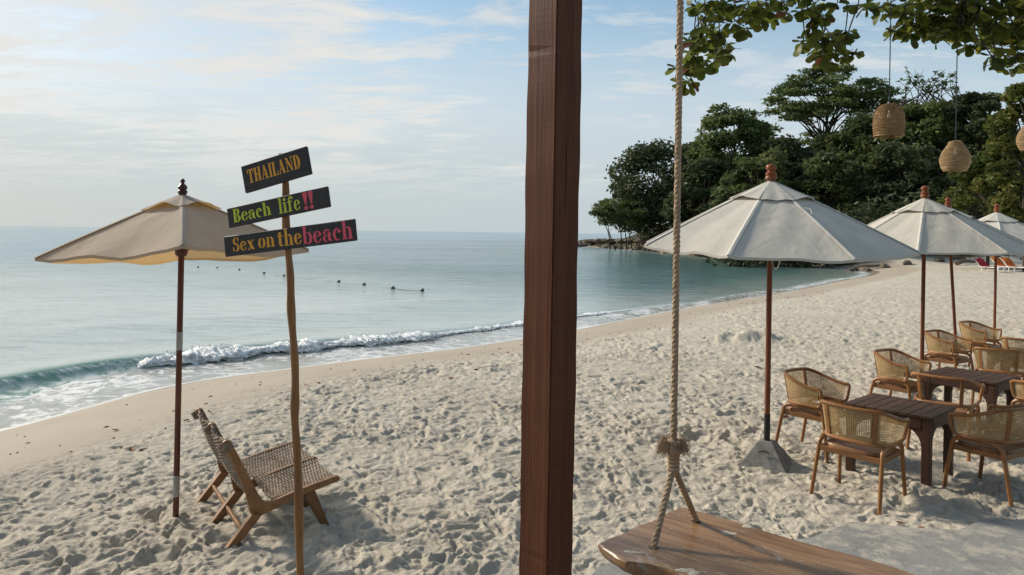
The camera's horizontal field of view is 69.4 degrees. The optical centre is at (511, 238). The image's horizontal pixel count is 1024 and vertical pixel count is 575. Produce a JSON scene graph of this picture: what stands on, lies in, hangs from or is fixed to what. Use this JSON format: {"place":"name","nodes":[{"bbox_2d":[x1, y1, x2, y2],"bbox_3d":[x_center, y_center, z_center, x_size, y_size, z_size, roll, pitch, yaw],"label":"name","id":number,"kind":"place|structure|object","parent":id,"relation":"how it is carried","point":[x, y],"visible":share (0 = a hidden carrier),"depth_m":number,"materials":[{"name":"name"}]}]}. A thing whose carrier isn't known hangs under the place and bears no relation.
{"place":"outdoors","nodes":[
{"label":"outdoors","id":0,"kind":"place"},
{"bbox_2d":[0,226,870,403],"bbox_3d":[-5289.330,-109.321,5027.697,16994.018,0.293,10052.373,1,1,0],"label":"sea","id":1,"kind":"structure","parent":0,"point":[61,324],"depth_m":35.40,"materials":[{"name":"liquid"}]},
{"bbox_2d":[264,273,414,290],"bbox_3d":[-16.241,2.312,48.549,1.294,0.030,34.220,0,1,-45],"label":"float line","id":2,"kind":"object","parent":1,"relation":"on","point":[342,282],"visible":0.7,"depth_m":42.24,"materials":[{"name":"plastic"}]},
{"bbox_2d":[101,302,692,369],"bbox_3d":[-0.071,2.731,23.170,2.099,0.633,23.707,1,1,44],"label":"breaking foam","id":3,"kind":"object","parent":1,"relation":"on","point":[202,354],"visible":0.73,"depth_m":17.77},
{"bbox_2d":[0,289,797,430],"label":"shore wash","id":4,"kind":"object","parent":1,"relation":"on","point":[76,395],"visible":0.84,"depth_m":15.42},
{"bbox_2d":[588,198,649,249],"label":"mangrove tree","id":5,"kind":"object","parent":1,"relation":"on","point":[604,210],"visible":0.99,"depth_m":129.68,"materials":[{"name":"green plant"}]},
{"bbox_2d":[0,160,1023,574],"bbox_3d":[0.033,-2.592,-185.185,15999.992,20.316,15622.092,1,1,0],"label":"beach sand","id":6,"kind":"structure","parent":0,"point":[82,492],"depth_m":7.79,"materials":[{"name":"beige sand"}]},
{"bbox_2d":[34,179,308,516],"bbox_3d":[-2.628,0.991,5.859,1.424,2.933,1.423,1,1,21],"label":"beach umbrella","id":7,"kind":"object","parent":6,"relation":"on","point":[181,227],"visible":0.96,"depth_m":5.58,"materials":[{"name":"beige fabric"}]},
{"bbox_2d":[191,407,339,549],"bbox_3d":[-2.038,1.884,6.032,0.912,0.881,1.181,0,1,-32],"label":"lounge chair","id":8,"kind":"object","parent":6,"relation":"on","point":[234,466],"visible":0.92,"depth_m":5.84,"materials":[{"name":"brown wood"}]},
{"bbox_2d":[224,146,357,574],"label":"signpost","id":9,"kind":"object","parent":6,"relation":"on","point":[284,169],"visible":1,"depth_m":4.49,"materials":[{"name":"brown wood"}]},
{"bbox_2d":[9,291,826,454],"bbox_3d":[4.041,2.419,21.168,3.802,0.361,32.169,1,1,39],"label":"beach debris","id":10,"kind":"object","parent":6,"relation":"on","point":[355,369],"visible":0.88,"depth_m":13.27,"materials":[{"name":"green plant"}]},
{"bbox_2d":[582,239,594,243],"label":"shore rock","id":11,"kind":"object","parent":6,"relation":"on","point":[589,241],"visible":0.52,"depth_m":160.17,"materials":[{"name":"grey stone"}]},
{"bbox_2d":[593,238,606,243],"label":"shore rock","id":12,"kind":"object","parent":6,"relation":"on","point":[599,241],"visible":0.77,"depth_m":155.85,"materials":[{"name":"grey stone"}]},
{"bbox_2d":[604,239,616,242],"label":"shore rock","id":13,"kind":"object","parent":6,"relation":"on","point":[606,240],"visible":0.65,"depth_m":151.77,"materials":[{"name":"grey stone"}]},
{"bbox_2d":[615,239,625,242],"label":"shore rock","id":14,"kind":"object","parent":6,"relation":"on","point":[618,240],"visible":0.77,"depth_m":148.11,"materials":[{"name":"grey stone"}]},
{"bbox_2d":[633,246,642,249],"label":"shore rock","id":15,"kind":"object","parent":6,"relation":"on","point":[636,247],"visible":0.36,"depth_m":134.00,"materials":[{"name":"grey stone"}]},
{"bbox_2d":[639,238,651,243],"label":"shore rock","id":16,"kind":"object","parent":6,"relation":"on","point":[644,240],"visible":0.26,"depth_m":136.37,"materials":[{"name":"grey stone"}]},
{"bbox_2d":[604,136,714,234],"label":"forest tree","id":17,"kind":"object","parent":6,"relation":"on","point":[646,158],"visible":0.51,"depth_m":133.29,"materials":[{"name":"green plant"}]},
{"bbox_2d":[659,157,739,227],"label":"forest tree","id":18,"kind":"object","parent":6,"relation":"on","point":[702,169],"visible":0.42,"depth_m":98.25,"materials":[{"name":"green plant"}]},
{"bbox_2d":[682,102,774,201],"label":"forest tree","id":19,"kind":"object","parent":6,"relation":"on","point":[750,130],"visible":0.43,"depth_m":100.77,"materials":[{"name":"green plant"}]},
{"bbox_2d":[708,147,799,208],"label":"forest tree","id":20,"kind":"object","parent":6,"relation":"on","point":[729,188],"visible":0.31,"depth_m":83.33,"materials":[{"name":"green plant"}]},
{"bbox_2d":[740,438,792,473],"bbox_3d":[2.503,2.109,7.268,0.481,0.260,0.481,1,1,29],"label":"umbrella stand","id":21,"kind":"object","parent":6,"relation":"on","point":[773,456],"visible":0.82,"depth_m":7.15,"materials":[{"name":"grey concrete"}]},
{"bbox_2d":[644,164,920,440],"bbox_3d":[2.522,0.627,7.255,2.418,2.725,2.418,1,1,11],"label":"beach umbrella","id":22,"kind":"object","parent":21,"relation":"on","point":[770,220],"visible":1,"depth_m":6.60,"materials":[{"name":"white fabric"}]},
{"bbox_2d":[745,133,829,203],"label":"forest tree","id":23,"kind":"object","parent":6,"relation":"on","point":[797,152],"visible":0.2,"depth_m":94.77,"materials":[{"name":"green plant"}]},
{"bbox_2d":[775,367,850,463],"bbox_3d":[3.154,1.834,7.695,0.653,0.889,0.618,2,0,-40],"label":"rattan chair","id":24,"kind":"object","parent":6,"relation":"on","point":[809,409],"visible":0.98,"depth_m":7.68,"materials":[{"name":"brown wicker"}]},
{"bbox_2d":[795,132,857,177],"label":"forest tree","id":25,"kind":"object","parent":6,"relation":"on","point":[819,142],"visible":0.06,"depth_m":104.11,"materials":[{"name":"green plant"}]},
{"bbox_2d":[637,120,1023,267],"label":"undergrowth","id":26,"kind":"object","parent":6,"relation":"on","point":[868,213],"visible":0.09,"depth_m":69.98,"materials":[{"name":"green plant"}]},
{"bbox_2d":[789,150,874,216],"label":"forest tree","id":27,"kind":"object","parent":6,"relation":"on","point":[847,175],"visible":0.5,"depth_m":77.54,"materials":[{"name":"green plant"}]},
{"bbox_2d":[759,63,909,145],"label":"forest tree","id":28,"kind":"object","parent":6,"relation":"on","point":[842,95],"visible":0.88,"depth_m":109.16,"materials":[{"name":"green plant"}]},
{"bbox_2d":[665,0,1023,95],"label":"sea almond tree","id":29,"kind":"object","parent":6,"relation":"on","point":[956,26],"visible":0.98,"depth_m":8.47,"materials":[{"name":"green plant"}]},
{"bbox_2d":[872,0,905,137],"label":"wicker lamp","id":30,"kind":"object","parent":29,"relation":"hanging from","point":[887,122],"visible":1,"depth_m":8.51,"materials":[{"name":"beige wicker"}]},
{"bbox_2d":[939,7,971,171],"bbox_3d":[5.343,-2.135,8.881,0.334,2.647,0.338,1,1,0],"label":"wicker lamp","id":31,"kind":"object","parent":29,"relation":"hanging from","point":[951,166],"visible":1,"depth_m":8.83,"materials":[{"name":"beige wicker"}]},
{"bbox_2d":[1016,126,1023,150],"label":"wicker lamp","id":32,"kind":"object","parent":29,"relation":"hanging from","point":[1020,143],"visible":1,"depth_m":8.40,"materials":[{"name":"beige wicker"}]},
{"bbox_2d":[809,399,910,514],"bbox_3d":[2.992,1.838,6.358,0.618,0.889,0.653,1,2,-43],"label":"rattan chair","id":33,"kind":"object","parent":6,"relation":"on","point":[867,448],"visible":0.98,"depth_m":6.18,"materials":[{"name":"brown wicker"}]},
{"bbox_2d":[846,264,879,270],"bbox_3d":[30.287,2.584,63.891,3.836,0.747,0.568,1,1,-25],"label":"driftwood log","id":34,"kind":"object","parent":6,"relation":"on","point":[867,265],"visible":0.83,"depth_m":63.92,"materials":[{"name":"wood"}]},
{"bbox_2d":[856,267,871,271],"bbox_3d":[30.063,2.730,63.010,0.782,0.648,1.405,1,1,-26],"label":"shore rock","id":35,"kind":"object","parent":6,"relation":"on","point":[864,269],"visible":0.61,"depth_m":62.76,"materials":[{"name":"stone"}]},
{"bbox_2d":[824,111,910,173],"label":"forest tree","id":36,"kind":"object","parent":6,"relation":"on","point":[858,130],"visible":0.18,"depth_m":95.95,"materials":[{"name":"green plant"}]},
{"bbox_2d":[879,263,889,268],"bbox_3d":[32.231,2.439,64.004,0.902,0.648,0.857,1,1,11],"label":"shore rock","id":37,"kind":"object","parent":6,"relation":"on","point":[882,265],"visible":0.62,"depth_m":63.75,"materials":[{"name":"grey stone"}]},
{"bbox_2d":[844,393,956,485],"bbox_3d":[3.685,1.924,7.037,0.660,0.701,0.765,0,1,-42],"label":"slatted table","id":38,"kind":"object","parent":6,"relation":"on","point":[927,419],"visible":0.77,"depth_m":6.86,"materials":[{"name":"brown wood"}]},
{"bbox_2d":[869,348,931,398],"bbox_3d":[4.796,1.844,9.129,0.653,0.889,0.618,2,1,-37],"label":"rattan chair","id":39,"kind":"object","parent":6,"relation":"on","point":[884,380],"visible":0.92,"depth_m":9.07,"materials":[{"name":"brown wicker"}]},
{"bbox_2d":[902,260,911,264],"bbox_3d":[34.735,2.208,65.053,0.794,0.679,1.266,1,1,37],"label":"shore rock","id":40,"kind":"object","parent":6,"relation":"on","point":[906,262],"visible":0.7,"depth_m":64.69,"materials":[{"name":"grey stone"}]},
{"bbox_2d":[857,140,957,223],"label":"forest tree","id":41,"kind":"object","parent":6,"relation":"on","point":[906,172],"visible":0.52,"depth_m":74.16,"materials":[{"name":"green plant"}]},
{"bbox_2d":[901,391,937,399],"bbox_3d":[5.573,2.122,10.068,0.481,0.260,0.481,1,1,20],"label":"umbrella stand","id":42,"kind":"object","parent":6,"relation":"on","point":[905,395],"visible":0.09,"depth_m":9.97,"materials":[{"name":"grey concrete"}]},
{"bbox_2d":[867,186,1023,382],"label":"beach umbrella","id":43,"kind":"object","parent":42,"relation":"on","point":[924,225],"visible":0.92,"depth_m":9.43,"materials":[{"name":"white fabric"}]},
{"bbox_2d":[866,67,985,182],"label":"forest tree","id":44,"kind":"object","parent":6,"relation":"on","point":[926,124],"visible":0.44,"depth_m":88.02,"materials":[{"name":"green plant"}]},
{"bbox_2d":[933,257,944,261],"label":"shore rock","id":45,"kind":"object","parent":6,"relation":"on","point":[938,259],"visible":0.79,"depth_m":65.69,"materials":[{"name":"grey stone"}]},
{"bbox_2d":[905,372,984,461],"bbox_3d":[4.563,1.844,7.797,0.653,0.889,0.618,2,2,43],"label":"rattan chair","id":46,"kind":"object","parent":6,"relation":"on","point":[960,406],"visible":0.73,"depth_m":7.64,"materials":[{"name":"brown wicker"}]},
{"bbox_2d":[924,329,973,390],"bbox_3d":[6.589,1.851,11.186,0.653,0.889,0.618,1,0,-36],"label":"rattan chair","id":47,"kind":"object","parent":6,"relation":"on","point":[946,355],"visible":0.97,"depth_m":11.14,"materials":[{"name":"brown wicker"}]},
{"bbox_2d":[919,100,987,157],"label":"forest tree","id":48,"kind":"object","parent":6,"relation":"on","point":[966,116],"visible":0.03,"depth_m":93.43,"materials":[{"name":"green plant"}]},
{"bbox_2d":[952,255,965,259],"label":"shore rock","id":49,"kind":"object","parent":6,"relation":"on","point":[956,257],"visible":0.46,"depth_m":66.73,"materials":[{"name":"grey stone"}]},
{"bbox_2d":[955,259,975,265],"bbox_3d":[38.460,2.016,62.867,2.897,0.513,0.541,0,1,-34],"label":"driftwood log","id":50,"kind":"object","parent":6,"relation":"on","point":[958,262],"visible":1,"depth_m":62.80,"materials":[{"name":"wood"}]},
{"bbox_2d":[922,366,1016,434],"bbox_3d":[5.335,1.931,8.637,0.660,0.701,0.765,0,1,-38],"label":"slatted table","id":51,"kind":"object","parent":6,"relation":"on","point":[996,384],"visible":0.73,"depth_m":8.52,"materials":[{"name":"brown wood"}]},
{"bbox_2d":[954,320,1001,367],"bbox_3d":[7.867,1.851,12.436,0.653,0.889,0.618,1,-1,-37],"label":"rattan chair","id":52,"kind":"object","parent":6,"relation":"on","point":[979,340],"visible":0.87,"depth_m":12.44,"materials":[{"name":"brown wicker"}]},
{"bbox_2d":[934,91,1022,191],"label":"forest tree","id":53,"kind":"object","parent":6,"relation":"on","point":[975,106],"visible":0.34,"depth_m":84.58,"materials":[{"name":"green plant"}]},
{"bbox_2d":[935,151,1022,268],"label":"forest tree","id":54,"kind":"object","parent":6,"relation":"on","point":[973,177],"visible":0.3,"depth_m":55.45,"materials":[{"name":"green plant"}]},
{"bbox_2d":[942,404,1023,506],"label":"rattan chair","id":55,"kind":"object","parent":6,"relation":"on","point":[985,443],"visible":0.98,"depth_m":6.28,"materials":[{"name":"brown wicker"}]},
{"bbox_2d":[944,197,1023,365],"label":"beach umbrella","id":56,"kind":"object","parent":6,"relation":"on","point":[948,203],"visible":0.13,"depth_m":12.88,"materials":[{"name":"white fabric"}]},
{"bbox_2d":[974,257,1006,272],"bbox_3d":[32.437,1.785,50.172,0.680,0.958,2.023,1,1,-12],"label":"beach sunbed","id":57,"kind":"object","parent":6,"relation":"on","point":[981,262],"visible":0.95,"depth_m":50.66,"materials":[{"name":"red fabric"}]},
{"bbox_2d":[971,347,1023,403],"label":"rattan chair","id":58,"kind":"object","parent":6,"relation":"on","point":[1015,371],"visible":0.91,"depth_m":9.49,"materials":[{"name":"brown wicker"}]},
{"bbox_2d":[978,204,1023,343],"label":"beach umbrella","id":59,"kind":"object","parent":6,"relation":"on","point":[1006,224],"visible":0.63,"depth_m":14.74,"materials":[{"name":"white fabric"}]},
{"bbox_2d":[979,81,1023,271],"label":"forest tree","id":60,"kind":"object","parent":6,"relation":"on","point":[999,125],"visible":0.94,"depth_m":49.77,"materials":[{"name":"green plant"}]},
{"bbox_2d":[987,346,1023,370],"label":"slatted table","id":61,"kind":"object","parent":6,"relation":"on","point":[1000,347],"visible":0.23,"depth_m":10.43,"materials":[{"name":"brown wood"}]},
{"bbox_2d":[990,257,1021,271],"bbox_3d":[34.186,1.765,51.172,0.680,0.980,2.023,1,1,-12],"label":"beach sunbed","id":62,"kind":"object","parent":6,"relation":"on","point":[1000,263],"visible":0.64,"depth_m":51.65,"materials":[{"name":"orange fabric"}]},
{"bbox_2d":[999,336,1023,369],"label":"rattan chair","id":63,"kind":"object","parent":6,"relation":"on","point":[1006,340],"visible":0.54,"depth_m":10.58,"materials":[{"name":"brown wicker"}]},
{"bbox_2d":[1001,257,1023,271],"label":"beach sunbed","id":64,"kind":"object","parent":6,"relation":"on","point":[1008,262],"visible":1,"depth_m":50.71,"materials":[{"name":"orange fabric"}]},
{"bbox_2d":[1010,379,1023,404],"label":"rattan chair","id":65,"kind":"object","parent":6,"relation":"on","point":[1019,397],"visible":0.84,"depth_m":7.95,"materials":[{"name":"brown wicker"}]},
{"bbox_2d":[0,0,1023,233],"label":"sky","id":66,"kind":"structure","parent":0,"point":[412,114],"materials":[{"name":"blue"}]},
{"bbox_2d":[598,0,916,574],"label":"rope swing","id":67,"kind":"object","parent":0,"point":[656,547],"visible":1,"depth_m":3.23,"materials":[{"name":"brown wood"}]},
{"bbox_2d":[624,510,851,574],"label":"loose sand","id":68,"kind":"structure","parent":67,"relation":"on","point":[691,571],"depth_m":3.15,"materials":[{"name":"beige sand"}]},
{"bbox_2d":[592,518,1023,574],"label":"concrete path","id":69,"kind":"structure","parent":0,"point":[987,546],"depth_m":5.19,"materials":[{"name":"grey concrete"}]},
{"bbox_2d":[519,0,581,574],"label":"timber post","id":70,"kind":"object","parent":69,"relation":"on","point":[552,174],"visible":1,"depth_m":2.64,"materials":[{"name":"brown wood"}]}
]}

